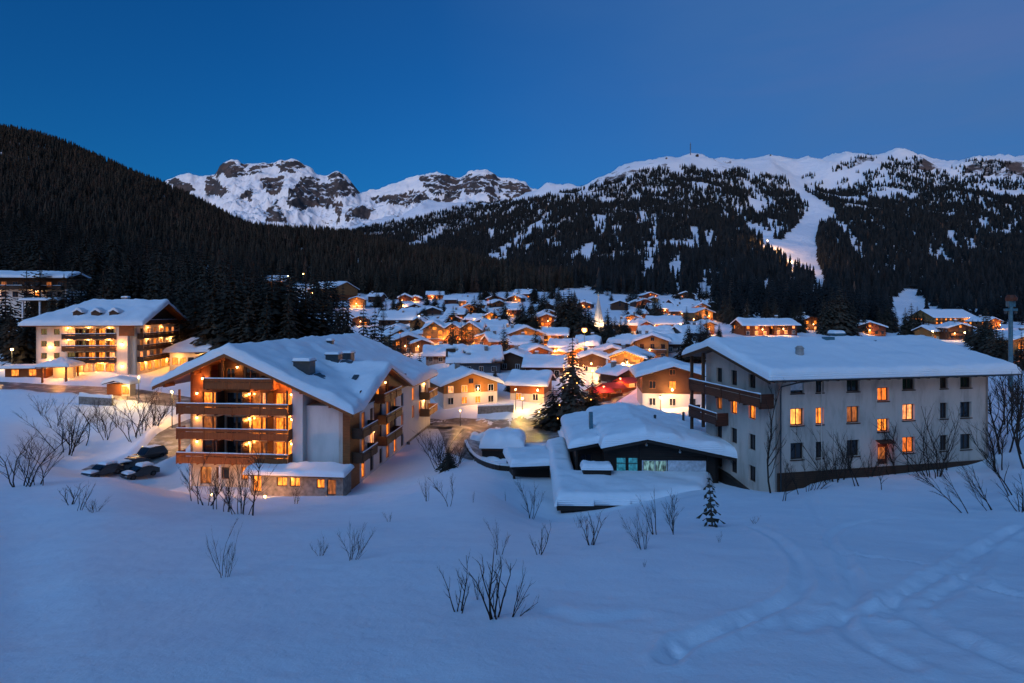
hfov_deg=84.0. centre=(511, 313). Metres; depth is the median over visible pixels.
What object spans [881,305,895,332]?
spruce
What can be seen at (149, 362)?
window
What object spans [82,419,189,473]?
driveway
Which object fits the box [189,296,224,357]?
spruce
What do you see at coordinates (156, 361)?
window
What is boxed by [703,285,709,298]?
spruce
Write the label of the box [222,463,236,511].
bare bush
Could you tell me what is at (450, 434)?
driveway
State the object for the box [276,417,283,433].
window
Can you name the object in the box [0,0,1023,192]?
sky
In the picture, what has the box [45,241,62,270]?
spruce
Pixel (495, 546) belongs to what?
bare bush
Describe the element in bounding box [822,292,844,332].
spruce
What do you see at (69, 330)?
window
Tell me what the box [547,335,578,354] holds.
chalet
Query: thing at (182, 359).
window
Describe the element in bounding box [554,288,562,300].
spruce
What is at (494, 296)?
spruce
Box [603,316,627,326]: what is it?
chalet
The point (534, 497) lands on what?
bare bush
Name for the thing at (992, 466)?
bare bush
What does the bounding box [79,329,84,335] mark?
window
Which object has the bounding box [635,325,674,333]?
chalet
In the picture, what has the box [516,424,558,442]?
driveway
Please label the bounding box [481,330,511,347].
chalet
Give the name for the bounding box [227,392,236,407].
window
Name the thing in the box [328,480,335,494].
door
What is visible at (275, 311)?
spruce
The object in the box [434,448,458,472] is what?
spruce
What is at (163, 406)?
bare bush
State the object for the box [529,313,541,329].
spruce
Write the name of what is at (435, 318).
chalet
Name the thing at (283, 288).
spruce
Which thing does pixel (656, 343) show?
chalet
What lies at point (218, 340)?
spruce
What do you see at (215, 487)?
bare bush
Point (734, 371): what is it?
window
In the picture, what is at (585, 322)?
spruce
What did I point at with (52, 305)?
spruce
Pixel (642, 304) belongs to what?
spruce
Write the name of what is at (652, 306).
spruce
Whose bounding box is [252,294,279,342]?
spruce
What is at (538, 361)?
chalet
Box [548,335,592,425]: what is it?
spruce
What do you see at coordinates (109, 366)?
window
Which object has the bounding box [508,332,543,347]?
chalet
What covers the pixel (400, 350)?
spruce
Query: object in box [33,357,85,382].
entrance porch
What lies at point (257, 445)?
window
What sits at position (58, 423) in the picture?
bare bush
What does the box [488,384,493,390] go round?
window
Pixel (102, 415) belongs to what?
bare bush
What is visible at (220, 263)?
spruce
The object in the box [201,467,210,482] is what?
window
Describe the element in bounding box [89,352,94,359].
window
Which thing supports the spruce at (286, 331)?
on the snow ground
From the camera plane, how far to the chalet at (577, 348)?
161.61 m
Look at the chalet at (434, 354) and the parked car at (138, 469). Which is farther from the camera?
the chalet at (434, 354)
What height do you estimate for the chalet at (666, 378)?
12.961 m
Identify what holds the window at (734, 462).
in the apartment house at (838, 382)
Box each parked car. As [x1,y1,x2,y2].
[81,460,123,476]
[113,459,135,473]
[120,461,159,479]
[124,456,150,462]
[128,444,167,458]
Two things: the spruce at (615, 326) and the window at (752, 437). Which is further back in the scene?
the spruce at (615, 326)
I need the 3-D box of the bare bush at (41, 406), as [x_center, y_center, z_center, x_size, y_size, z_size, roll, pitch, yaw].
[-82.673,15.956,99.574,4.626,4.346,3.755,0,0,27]
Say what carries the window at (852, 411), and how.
in the apartment house at (838, 382)
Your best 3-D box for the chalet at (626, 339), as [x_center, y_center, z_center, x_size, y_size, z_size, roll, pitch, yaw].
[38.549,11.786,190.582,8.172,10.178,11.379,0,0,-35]
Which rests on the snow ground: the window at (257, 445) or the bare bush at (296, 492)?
the bare bush at (296, 492)
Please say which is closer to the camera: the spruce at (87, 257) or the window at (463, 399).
the window at (463, 399)
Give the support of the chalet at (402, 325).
on the snow ground
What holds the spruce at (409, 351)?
on the snow ground
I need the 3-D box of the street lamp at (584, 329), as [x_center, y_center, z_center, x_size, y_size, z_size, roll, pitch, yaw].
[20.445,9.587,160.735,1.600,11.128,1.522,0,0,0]
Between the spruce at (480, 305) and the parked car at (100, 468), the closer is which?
the parked car at (100, 468)
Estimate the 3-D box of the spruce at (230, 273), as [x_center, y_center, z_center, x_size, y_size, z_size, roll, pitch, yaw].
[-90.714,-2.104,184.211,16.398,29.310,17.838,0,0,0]
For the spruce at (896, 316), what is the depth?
341.34 m
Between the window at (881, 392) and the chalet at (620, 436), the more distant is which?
the chalet at (620, 436)
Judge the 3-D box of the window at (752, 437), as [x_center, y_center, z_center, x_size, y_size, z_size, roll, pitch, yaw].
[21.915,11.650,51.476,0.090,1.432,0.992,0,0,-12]
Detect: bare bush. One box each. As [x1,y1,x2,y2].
[0,422,81,486]
[8,442,63,485]
[15,403,94,455]
[15,429,50,460]
[28,394,53,414]
[36,392,77,427]
[41,404,97,445]
[59,484,83,504]
[74,397,114,423]
[77,484,94,510]
[81,497,110,512]
[88,400,117,439]
[88,404,109,432]
[99,400,127,427]
[106,388,176,435]
[108,387,162,441]
[137,396,167,428]
[147,388,174,418]
[179,446,229,505]
[184,458,196,500]
[204,470,219,508]
[205,518,241,577]
[210,452,278,514]
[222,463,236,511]
[291,480,303,503]
[310,530,328,555]
[337,522,374,560]
[413,431,465,469]
[416,428,435,450]
[419,476,428,500]
[424,439,445,461]
[428,473,455,506]
[430,428,470,465]
[436,549,470,613]
[439,448,453,471]
[440,438,467,462]
[463,551,515,619]
[484,519,509,554]
[512,569,538,616]
[513,479,544,518]
[528,524,550,554]
[580,508,606,544]
[619,507,650,548]
[636,490,656,534]
[662,488,681,533]
[782,453,797,492]
[782,457,795,500]
[790,426,845,482]
[799,454,845,491]
[815,453,841,480]
[826,430,863,485]
[837,435,858,479]
[858,433,891,477]
[872,402,961,478]
[875,446,885,489]
[878,417,903,474]
[894,456,967,512]
[904,431,936,472]
[917,409,958,470]
[949,460,991,510]
[957,422,1011,495]
[990,472,1023,512]
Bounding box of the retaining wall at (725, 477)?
[718,468,749,489]
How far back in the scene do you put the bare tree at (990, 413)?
52.38 m
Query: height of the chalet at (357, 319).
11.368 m
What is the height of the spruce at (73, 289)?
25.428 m
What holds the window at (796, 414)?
in the apartment house at (838, 382)
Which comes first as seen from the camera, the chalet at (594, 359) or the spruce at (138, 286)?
the chalet at (594, 359)
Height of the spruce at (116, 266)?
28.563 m
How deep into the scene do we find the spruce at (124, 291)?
169.41 m
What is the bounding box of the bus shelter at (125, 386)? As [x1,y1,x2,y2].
[100,375,140,395]
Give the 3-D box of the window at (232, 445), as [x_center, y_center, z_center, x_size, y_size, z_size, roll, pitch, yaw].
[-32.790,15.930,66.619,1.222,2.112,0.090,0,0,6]
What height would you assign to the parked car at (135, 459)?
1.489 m
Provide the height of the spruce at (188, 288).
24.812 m
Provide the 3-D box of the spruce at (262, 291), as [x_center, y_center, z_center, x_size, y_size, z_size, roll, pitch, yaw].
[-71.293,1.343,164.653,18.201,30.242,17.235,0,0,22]
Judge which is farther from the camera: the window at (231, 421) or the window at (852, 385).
the window at (231, 421)
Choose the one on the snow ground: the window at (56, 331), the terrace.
the terrace
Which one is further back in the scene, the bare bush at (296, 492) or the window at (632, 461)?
the window at (632, 461)
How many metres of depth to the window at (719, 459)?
56.78 m
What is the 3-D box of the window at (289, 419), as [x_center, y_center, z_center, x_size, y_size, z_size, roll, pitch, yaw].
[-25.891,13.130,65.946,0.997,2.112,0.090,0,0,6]
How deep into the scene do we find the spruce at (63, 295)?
159.66 m
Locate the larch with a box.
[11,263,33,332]
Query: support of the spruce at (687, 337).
on the snow ground
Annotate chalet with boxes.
[265,275,291,285]
[307,281,359,300]
[348,294,367,307]
[351,312,371,325]
[366,291,386,301]
[377,310,417,325]
[380,326,409,345]
[385,321,409,328]
[391,331,424,353]
[397,293,412,300]
[399,306,423,315]
[402,303,421,307]
[407,314,428,331]
[410,333,433,353]
[411,330,422,335]
[412,295,422,301]
[422,306,442,315]
[422,341,450,365]
[425,316,450,322]
[426,291,444,298]
[430,361,503,408]
[439,312,462,321]
[442,295,462,303]
[443,307,469,320]
[445,344,503,372]
[457,295,473,305]
[461,301,476,311]
[463,313,482,322]
[467,300,486,306]
[474,315,491,321]
[474,327,496,344]
[480,318,508,327]
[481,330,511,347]
[484,308,508,319]
[485,295,506,301]
[486,299,506,306]
[488,324,510,331]
[500,324,545,338]
[500,344,531,369]
[504,306,521,317]
[504,369,556,402]
[507,303,520,305]
[508,292,526,301]
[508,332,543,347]
[513,288,536,297]
[518,342,552,353]
[521,350,567,376]
[536,311,555,325]
[537,309,554,314]
[542,326,569,345]
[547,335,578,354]
[557,342,589,363]
[560,402,737,482]
[575,332,601,347]
[575,347,609,372]
[577,299,595,308]
[594,343,621,359]
[595,360,634,386]
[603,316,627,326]
[606,333,638,346]
[606,343,655,366]
[609,300,629,309]
[623,311,642,320]
[626,309,648,316]
[627,318,654,334]
[629,297,653,307]
[629,356,705,408]
[633,330,671,358]
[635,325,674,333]
[639,291,658,298]
[644,301,673,313]
[645,314,683,325]
[648,296,659,301]
[665,296,696,304]
[665,333,694,352]
[668,304,691,316]
[671,322,710,340]
[673,291,695,299]
[673,301,691,306]
[681,305,715,320]
[691,317,717,334]
[692,300,710,308]
[729,317,772,335]
[765,315,800,335]
[796,312,818,330]
[857,320,888,335]
[908,309,974,324]
[911,325,940,338]
[934,319,976,339]
[965,315,1003,328]
[993,327,1023,356]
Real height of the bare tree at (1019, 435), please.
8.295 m
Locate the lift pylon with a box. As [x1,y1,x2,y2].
[1003,295,1017,391]
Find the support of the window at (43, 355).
in the hotel at (125, 335)
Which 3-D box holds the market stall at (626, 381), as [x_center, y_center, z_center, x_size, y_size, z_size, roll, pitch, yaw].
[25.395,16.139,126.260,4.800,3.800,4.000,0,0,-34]
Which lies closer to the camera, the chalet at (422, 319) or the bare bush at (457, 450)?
the bare bush at (457, 450)
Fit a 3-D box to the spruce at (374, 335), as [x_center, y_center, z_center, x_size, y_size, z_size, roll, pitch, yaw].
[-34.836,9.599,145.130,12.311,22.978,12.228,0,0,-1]
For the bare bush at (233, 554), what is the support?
on the snow ground
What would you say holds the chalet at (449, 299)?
on the snow ground
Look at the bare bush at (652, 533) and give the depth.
22.27 m
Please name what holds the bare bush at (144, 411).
on the snow ground
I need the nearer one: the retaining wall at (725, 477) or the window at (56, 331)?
the retaining wall at (725, 477)
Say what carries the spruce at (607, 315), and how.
on the snow ground
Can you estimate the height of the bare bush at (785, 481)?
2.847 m
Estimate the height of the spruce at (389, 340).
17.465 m
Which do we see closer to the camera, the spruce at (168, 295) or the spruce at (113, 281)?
the spruce at (168, 295)
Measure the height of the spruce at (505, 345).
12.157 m
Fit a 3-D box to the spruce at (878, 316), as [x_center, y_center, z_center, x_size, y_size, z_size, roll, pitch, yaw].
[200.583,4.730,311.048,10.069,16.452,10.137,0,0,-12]
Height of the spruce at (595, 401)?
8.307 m
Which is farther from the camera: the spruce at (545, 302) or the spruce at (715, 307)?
the spruce at (545, 302)
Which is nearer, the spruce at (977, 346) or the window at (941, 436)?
the window at (941, 436)
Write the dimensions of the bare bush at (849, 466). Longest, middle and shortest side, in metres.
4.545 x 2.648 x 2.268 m
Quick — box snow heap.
[470,431,483,440]
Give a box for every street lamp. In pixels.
[171,390,172,427]
[582,327,586,346]
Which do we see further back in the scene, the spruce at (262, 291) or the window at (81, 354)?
the spruce at (262, 291)
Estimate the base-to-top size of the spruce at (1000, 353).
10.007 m
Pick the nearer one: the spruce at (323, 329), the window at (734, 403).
the window at (734, 403)
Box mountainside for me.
[1,143,1023,310]
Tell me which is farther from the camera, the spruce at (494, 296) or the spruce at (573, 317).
the spruce at (494, 296)
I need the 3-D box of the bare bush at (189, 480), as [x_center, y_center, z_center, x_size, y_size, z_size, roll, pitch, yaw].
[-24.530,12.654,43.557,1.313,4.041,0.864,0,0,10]
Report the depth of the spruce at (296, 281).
169.87 m
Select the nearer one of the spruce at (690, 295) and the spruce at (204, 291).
the spruce at (204, 291)
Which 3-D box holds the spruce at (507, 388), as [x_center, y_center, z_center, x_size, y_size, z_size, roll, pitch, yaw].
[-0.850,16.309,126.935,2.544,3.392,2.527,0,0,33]
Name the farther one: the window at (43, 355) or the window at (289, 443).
the window at (43, 355)
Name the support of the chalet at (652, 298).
on the snow ground
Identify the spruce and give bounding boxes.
[0,282,20,349]
[0,303,20,361]
[0,307,35,364]
[7,239,27,270]
[11,221,45,270]
[16,277,42,349]
[19,257,54,318]
[21,219,44,270]
[24,225,51,270]
[35,284,60,346]
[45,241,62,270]
[52,276,74,310]
[65,268,84,305]
[70,241,94,298]
[73,270,91,302]
[79,242,92,270]
[82,268,97,301]
[83,238,110,298]
[84,240,101,272]
[86,239,107,286]
[95,271,113,299]
[96,264,121,299]
[96,267,110,297]
[101,246,127,290]
[102,229,124,272]
[104,263,120,296]
[105,245,122,281]
[113,262,143,298]
[115,269,131,298]
[130,264,146,298]
[143,270,163,299]
[144,243,170,287]
[144,249,163,293]
[148,257,165,299]
[156,260,174,295]
[159,271,169,298]
[160,261,182,307]
[160,276,179,310]
[168,282,206,362]
[176,270,196,314]
[179,273,217,339]
[188,251,212,309]
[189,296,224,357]
[192,271,275,359]
[194,268,236,337]
[202,257,236,313]
[205,263,212,288]
[210,252,227,299]
[213,247,228,288]
[213,273,233,315]
[215,300,241,343]
[218,266,261,342]
[222,264,242,308]
[224,296,264,342]
[235,272,273,342]
[238,273,304,341]
[240,258,260,304]
[247,268,270,320]
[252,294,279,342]
[254,264,307,336]
[273,275,306,339]
[273,297,300,339]
[286,273,314,325]
[293,281,329,337]
[298,275,340,334]
[303,290,337,335]
[325,288,340,331]
[329,312,344,334]
[332,288,353,333]
[339,300,355,333]
[356,301,372,338]
[367,312,387,343]
[370,292,382,307]
[373,295,383,307]
[378,308,388,330]
[378,322,387,345]
[383,327,398,351]
[388,294,396,309]
[395,339,404,355]
[396,292,403,310]
[405,340,414,358]
[411,319,421,330]
[416,346,423,361]
[419,286,425,299]
[423,295,431,305]
[429,297,440,307]
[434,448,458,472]
[436,285,442,299]
[442,320,464,344]
[443,307,459,321]
[458,321,470,344]
[459,319,471,344]
[462,296,481,322]
[468,323,477,344]
[475,295,485,313]
[480,282,492,299]
[480,287,486,300]
[489,284,498,299]
[495,299,513,325]
[495,326,511,351]
[504,290,509,301]
[504,386,509,392]
[511,307,518,324]
[514,299,530,324]
[525,304,540,327]
[527,281,539,300]
[527,300,535,312]
[528,282,538,303]
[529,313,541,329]
[530,329,545,345]
[530,387,562,430]
[536,292,549,311]
[546,286,555,298]
[547,293,577,331]
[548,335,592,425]
[549,288,581,330]
[551,295,559,310]
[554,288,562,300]
[565,297,581,337]
[573,300,584,324]
[573,301,600,336]
[573,303,602,334]
[582,375,601,410]
[597,316,619,343]
[599,308,617,333]
[602,323,616,343]
[613,321,624,334]
[618,318,623,333]
[622,318,633,333]
[625,287,635,304]
[636,305,643,317]
[640,300,645,308]
[644,297,667,317]
[645,296,651,314]
[649,292,657,314]
[671,285,676,297]
[672,289,680,298]
[674,326,699,362]
[677,325,693,353]
[681,307,692,324]
[686,284,695,299]
[689,327,707,362]
[694,321,705,340]
[695,284,705,300]
[696,317,713,342]
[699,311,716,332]
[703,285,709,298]
[706,292,713,309]
[712,294,719,319]
[715,324,722,336]
[716,294,728,322]
[722,294,735,323]
[741,298,752,317]
[760,301,771,317]
[770,301,779,317]
[788,304,801,332]
[796,302,809,332]
[815,297,832,335]
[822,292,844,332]
[827,287,859,335]
[841,296,859,335]
[850,302,861,335]
[861,311,870,334]
[875,310,889,332]
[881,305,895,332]
[892,308,900,331]
[897,306,920,334]
[897,312,908,334]
[912,307,923,326]
[920,313,926,324]
[962,325,970,342]
[963,320,976,346]
[967,310,997,340]
[967,321,981,349]
[968,320,988,352]
[979,317,997,354]
[983,323,1006,357]
[989,329,1007,360]
[1013,332,1023,370]
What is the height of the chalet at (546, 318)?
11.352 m
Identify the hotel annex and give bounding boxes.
[242,461,353,496]
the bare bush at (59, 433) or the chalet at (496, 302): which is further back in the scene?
the chalet at (496, 302)
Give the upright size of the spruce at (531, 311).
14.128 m
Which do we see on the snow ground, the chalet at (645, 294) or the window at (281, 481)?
the chalet at (645, 294)
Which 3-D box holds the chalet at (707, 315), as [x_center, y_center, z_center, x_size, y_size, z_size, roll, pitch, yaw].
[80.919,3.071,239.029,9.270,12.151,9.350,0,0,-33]
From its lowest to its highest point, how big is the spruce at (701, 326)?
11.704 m
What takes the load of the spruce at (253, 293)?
on the snow ground
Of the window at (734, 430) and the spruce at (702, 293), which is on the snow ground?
the spruce at (702, 293)
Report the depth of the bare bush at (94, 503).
30.55 m
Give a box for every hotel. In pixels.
[18,296,189,374]
[150,333,437,491]
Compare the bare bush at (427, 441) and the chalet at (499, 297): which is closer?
the bare bush at (427, 441)
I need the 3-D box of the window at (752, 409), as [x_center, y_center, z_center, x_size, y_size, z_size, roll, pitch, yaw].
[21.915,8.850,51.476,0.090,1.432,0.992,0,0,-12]
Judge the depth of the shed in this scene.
159.83 m
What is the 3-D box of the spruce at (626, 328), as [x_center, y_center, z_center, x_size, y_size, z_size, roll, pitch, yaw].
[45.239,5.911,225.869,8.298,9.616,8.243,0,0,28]
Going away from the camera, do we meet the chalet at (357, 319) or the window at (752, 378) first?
the window at (752, 378)
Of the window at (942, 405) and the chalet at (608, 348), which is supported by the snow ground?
the chalet at (608, 348)
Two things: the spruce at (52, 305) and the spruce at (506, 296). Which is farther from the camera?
the spruce at (506, 296)
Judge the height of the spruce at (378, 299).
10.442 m
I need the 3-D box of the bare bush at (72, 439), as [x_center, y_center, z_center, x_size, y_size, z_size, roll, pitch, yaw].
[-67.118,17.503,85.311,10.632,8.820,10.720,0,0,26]
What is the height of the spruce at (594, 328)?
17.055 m
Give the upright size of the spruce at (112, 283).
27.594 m
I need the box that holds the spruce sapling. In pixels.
[697,471,725,526]
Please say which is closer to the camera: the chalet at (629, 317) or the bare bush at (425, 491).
the bare bush at (425, 491)
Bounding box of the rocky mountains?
[166,158,537,229]
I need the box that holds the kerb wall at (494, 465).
[464,440,508,470]
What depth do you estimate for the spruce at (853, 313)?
255.98 m
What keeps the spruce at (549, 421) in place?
on the snow ground
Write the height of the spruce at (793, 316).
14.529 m
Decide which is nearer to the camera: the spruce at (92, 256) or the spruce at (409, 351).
the spruce at (409, 351)
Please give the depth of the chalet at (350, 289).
385.17 m
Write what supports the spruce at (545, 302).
on the snow ground
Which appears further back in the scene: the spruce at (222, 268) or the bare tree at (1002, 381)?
the spruce at (222, 268)
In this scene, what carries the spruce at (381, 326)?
on the snow ground
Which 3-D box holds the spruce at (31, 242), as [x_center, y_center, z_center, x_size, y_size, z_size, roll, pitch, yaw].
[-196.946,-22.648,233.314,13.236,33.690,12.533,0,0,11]
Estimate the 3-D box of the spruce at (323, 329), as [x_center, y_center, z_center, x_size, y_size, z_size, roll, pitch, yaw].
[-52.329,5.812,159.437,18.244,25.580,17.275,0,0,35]
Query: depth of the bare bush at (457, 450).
75.69 m
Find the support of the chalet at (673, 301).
on the snow ground
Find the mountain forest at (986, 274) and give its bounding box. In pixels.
[335,154,1023,335]
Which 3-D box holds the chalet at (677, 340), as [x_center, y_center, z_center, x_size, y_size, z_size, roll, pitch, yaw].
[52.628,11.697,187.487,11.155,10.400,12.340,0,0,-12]
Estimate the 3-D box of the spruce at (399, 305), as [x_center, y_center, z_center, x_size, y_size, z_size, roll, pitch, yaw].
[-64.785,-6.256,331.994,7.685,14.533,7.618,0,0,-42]
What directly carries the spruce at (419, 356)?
on the snow ground
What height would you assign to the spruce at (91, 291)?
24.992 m
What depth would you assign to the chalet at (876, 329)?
287.13 m
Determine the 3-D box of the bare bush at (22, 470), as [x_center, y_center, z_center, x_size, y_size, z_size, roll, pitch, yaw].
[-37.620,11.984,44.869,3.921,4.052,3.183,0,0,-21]
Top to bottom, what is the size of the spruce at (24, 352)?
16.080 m
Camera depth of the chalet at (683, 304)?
340.95 m
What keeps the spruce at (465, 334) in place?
on the snow ground
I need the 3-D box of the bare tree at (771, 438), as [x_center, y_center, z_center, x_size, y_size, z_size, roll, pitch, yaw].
[20.227,9.729,43.754,1.676,9.753,2.667,0,0,31]
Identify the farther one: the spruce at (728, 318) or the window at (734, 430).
the spruce at (728, 318)
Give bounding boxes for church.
[593,292,603,328]
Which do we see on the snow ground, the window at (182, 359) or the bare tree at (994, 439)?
the bare tree at (994, 439)
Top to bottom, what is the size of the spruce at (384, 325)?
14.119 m
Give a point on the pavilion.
(182, 352)
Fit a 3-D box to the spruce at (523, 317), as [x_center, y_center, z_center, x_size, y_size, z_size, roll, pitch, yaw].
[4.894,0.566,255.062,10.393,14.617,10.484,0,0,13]
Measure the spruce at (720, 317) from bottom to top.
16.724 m
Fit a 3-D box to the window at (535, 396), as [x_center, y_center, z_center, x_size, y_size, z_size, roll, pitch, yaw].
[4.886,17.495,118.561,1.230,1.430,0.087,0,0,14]
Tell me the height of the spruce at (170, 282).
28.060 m
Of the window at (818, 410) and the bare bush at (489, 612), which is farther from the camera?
the window at (818, 410)
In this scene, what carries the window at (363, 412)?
in the hotel at (364, 406)
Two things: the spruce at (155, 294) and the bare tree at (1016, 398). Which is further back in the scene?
the spruce at (155, 294)
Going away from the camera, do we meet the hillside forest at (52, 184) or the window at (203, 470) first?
the window at (203, 470)
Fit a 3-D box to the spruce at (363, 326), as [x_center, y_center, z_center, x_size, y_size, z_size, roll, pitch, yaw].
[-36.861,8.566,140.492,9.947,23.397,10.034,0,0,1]
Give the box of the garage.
[473,428,525,460]
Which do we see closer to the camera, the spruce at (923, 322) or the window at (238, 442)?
the window at (238, 442)
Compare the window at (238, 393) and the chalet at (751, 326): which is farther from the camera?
the chalet at (751, 326)
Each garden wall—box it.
[79,392,113,405]
[478,403,513,413]
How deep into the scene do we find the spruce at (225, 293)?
161.68 m
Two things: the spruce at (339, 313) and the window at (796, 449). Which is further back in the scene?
the spruce at (339, 313)
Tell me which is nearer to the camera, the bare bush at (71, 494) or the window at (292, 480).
the bare bush at (71, 494)
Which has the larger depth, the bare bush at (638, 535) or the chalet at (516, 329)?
the chalet at (516, 329)
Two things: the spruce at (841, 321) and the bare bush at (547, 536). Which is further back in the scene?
the spruce at (841, 321)
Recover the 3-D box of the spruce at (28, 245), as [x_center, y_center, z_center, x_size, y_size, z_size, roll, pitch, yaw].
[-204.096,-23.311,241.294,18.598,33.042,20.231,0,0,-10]
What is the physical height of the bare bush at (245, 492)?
4.250 m
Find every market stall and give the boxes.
[585,386,614,401]
[597,382,626,397]
[612,377,636,392]
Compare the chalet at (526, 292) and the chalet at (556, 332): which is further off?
the chalet at (526, 292)
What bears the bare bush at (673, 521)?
on the snow ground
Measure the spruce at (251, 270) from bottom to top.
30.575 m
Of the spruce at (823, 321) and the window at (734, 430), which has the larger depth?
the spruce at (823, 321)
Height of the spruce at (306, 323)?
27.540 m
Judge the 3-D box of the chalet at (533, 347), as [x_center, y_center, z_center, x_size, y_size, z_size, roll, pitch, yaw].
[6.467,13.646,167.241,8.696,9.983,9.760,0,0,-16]
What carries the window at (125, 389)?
in the bus shelter at (125, 386)
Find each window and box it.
[11,369,18,375]
[28,369,36,375]
[41,329,46,334]
[41,341,46,346]
[41,353,46,358]
[54,329,59,334]
[54,341,59,346]
[54,353,59,358]
[68,329,74,335]
[68,341,74,347]
[68,352,74,357]
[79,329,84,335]
[79,340,84,347]
[79,352,84,359]
[84,364,91,371]
[89,329,94,335]
[89,340,94,347]
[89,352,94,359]
[95,364,103,371]
[106,363,113,371]
[122,386,128,393]
[140,362,143,370]
[148,361,151,368]
[155,359,158,367]
[172,358,177,364]
[180,357,185,364]
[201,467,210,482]
[203,392,212,402]
[203,416,212,427]
[203,440,212,456]
[213,392,215,407]
[213,416,217,427]
[213,440,218,456]
[217,467,228,478]
[227,368,234,377]
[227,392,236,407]
[227,417,236,432]
[227,440,236,457]
[237,392,240,407]
[237,417,240,432]
[237,441,242,457]
[247,368,255,382]
[252,392,261,402]
[252,417,261,428]
[252,441,261,452]
[253,476,260,491]
[262,393,265,403]
[262,417,266,433]
[262,441,266,452]
[276,393,283,408]
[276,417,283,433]
[276,442,283,458]
[277,477,286,485]
[284,393,291,408]
[284,418,291,433]
[284,442,291,458]
[290,478,299,486]
[317,479,323,487]
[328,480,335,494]
[362,412,363,427]
[370,408,372,419]
[370,456,372,470]
[385,381,387,392]
[448,386,453,392]
[448,397,453,404]
[461,385,466,392]
[461,397,466,403]
[468,378,473,383]
[475,384,480,391]
[475,396,480,402]
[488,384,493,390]
[488,395,493,401]
[516,393,520,399]
[533,394,537,400]
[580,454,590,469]
[616,457,625,470]
[628,457,637,470]
[643,460,666,470]
[649,381,655,388]
[649,398,655,405]
[669,369,675,374]
[669,381,675,388]
[669,398,675,405]
[718,368,721,381]
[718,398,721,408]
[718,426,721,437]
[718,458,721,465]
[733,370,736,384]
[733,401,736,413]
[733,428,736,442]
[733,461,736,472]
[750,374,754,387]
[750,406,754,418]
[750,434,754,449]
[750,465,754,481]
[791,390,801,392]
[791,408,801,424]
[791,443,801,458]
[816,381,821,391]
[816,407,820,423]
[816,442,820,457]
[847,380,857,390]
[847,406,857,422]
[847,440,857,455]
[877,387,886,400]
[877,419,886,430]
[902,378,912,388]
[902,404,912,419]
[902,437,912,452]
[940,378,945,387]
[940,403,945,417]
[940,435,945,449]
[960,377,968,387]
[960,402,968,416]
[960,434,968,448]
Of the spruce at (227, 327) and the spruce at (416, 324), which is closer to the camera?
the spruce at (227, 327)
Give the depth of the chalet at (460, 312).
286.65 m
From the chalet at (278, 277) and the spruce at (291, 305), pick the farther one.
the chalet at (278, 277)
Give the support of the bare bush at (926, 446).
on the snow ground
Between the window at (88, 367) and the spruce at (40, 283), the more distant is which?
the spruce at (40, 283)
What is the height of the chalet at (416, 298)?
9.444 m
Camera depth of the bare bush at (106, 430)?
93.08 m
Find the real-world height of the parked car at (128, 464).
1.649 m
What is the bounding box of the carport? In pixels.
[503,446,549,478]
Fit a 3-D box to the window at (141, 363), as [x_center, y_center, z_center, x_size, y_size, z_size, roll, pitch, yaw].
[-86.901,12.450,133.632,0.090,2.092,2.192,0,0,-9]
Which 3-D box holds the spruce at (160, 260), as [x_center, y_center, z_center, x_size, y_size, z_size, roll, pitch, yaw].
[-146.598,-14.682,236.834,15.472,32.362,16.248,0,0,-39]
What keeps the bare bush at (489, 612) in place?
on the snow ground
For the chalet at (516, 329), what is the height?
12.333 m
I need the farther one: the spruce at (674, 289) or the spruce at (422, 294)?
the spruce at (674, 289)
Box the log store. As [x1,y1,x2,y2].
[580,460,612,474]
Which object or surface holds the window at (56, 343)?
in the hotel at (125, 335)
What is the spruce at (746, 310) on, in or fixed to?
on the snow ground
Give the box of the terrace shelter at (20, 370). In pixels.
[0,364,52,377]
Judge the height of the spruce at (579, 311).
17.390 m
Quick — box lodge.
[420,319,488,344]
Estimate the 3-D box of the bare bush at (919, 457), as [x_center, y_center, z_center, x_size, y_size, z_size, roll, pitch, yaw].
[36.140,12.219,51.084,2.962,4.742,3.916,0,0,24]
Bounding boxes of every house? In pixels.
[0,270,90,317]
[682,330,1021,491]
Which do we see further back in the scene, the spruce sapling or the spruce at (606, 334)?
the spruce at (606, 334)
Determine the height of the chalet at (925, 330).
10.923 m
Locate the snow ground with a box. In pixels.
[0,263,1023,682]
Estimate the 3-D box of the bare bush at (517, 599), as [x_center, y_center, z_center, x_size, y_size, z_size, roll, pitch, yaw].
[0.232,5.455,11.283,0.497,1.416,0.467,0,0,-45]
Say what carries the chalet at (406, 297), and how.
on the snow ground
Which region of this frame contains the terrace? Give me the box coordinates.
[545,437,712,512]
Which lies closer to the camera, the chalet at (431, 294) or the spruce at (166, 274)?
the spruce at (166, 274)
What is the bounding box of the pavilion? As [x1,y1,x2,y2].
[162,337,212,370]
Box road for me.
[0,377,636,432]
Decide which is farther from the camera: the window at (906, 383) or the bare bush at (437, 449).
the bare bush at (437, 449)
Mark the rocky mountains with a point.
(291, 191)
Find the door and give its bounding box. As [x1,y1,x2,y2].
[877,444,886,463]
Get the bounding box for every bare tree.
[237,442,264,515]
[764,377,786,492]
[965,417,1011,469]
[988,375,1023,453]
[988,379,1011,446]
[989,376,1020,424]
[994,375,1023,468]
[1005,361,1023,434]
[1009,353,1023,404]
[1013,364,1023,453]
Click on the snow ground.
(906, 577)
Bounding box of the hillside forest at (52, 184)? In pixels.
[0,123,586,311]
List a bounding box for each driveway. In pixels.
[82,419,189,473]
[436,425,486,459]
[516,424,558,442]
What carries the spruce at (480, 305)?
on the snow ground
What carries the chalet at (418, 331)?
on the snow ground
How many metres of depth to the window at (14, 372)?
123.55 m
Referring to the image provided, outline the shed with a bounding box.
[18,297,68,319]

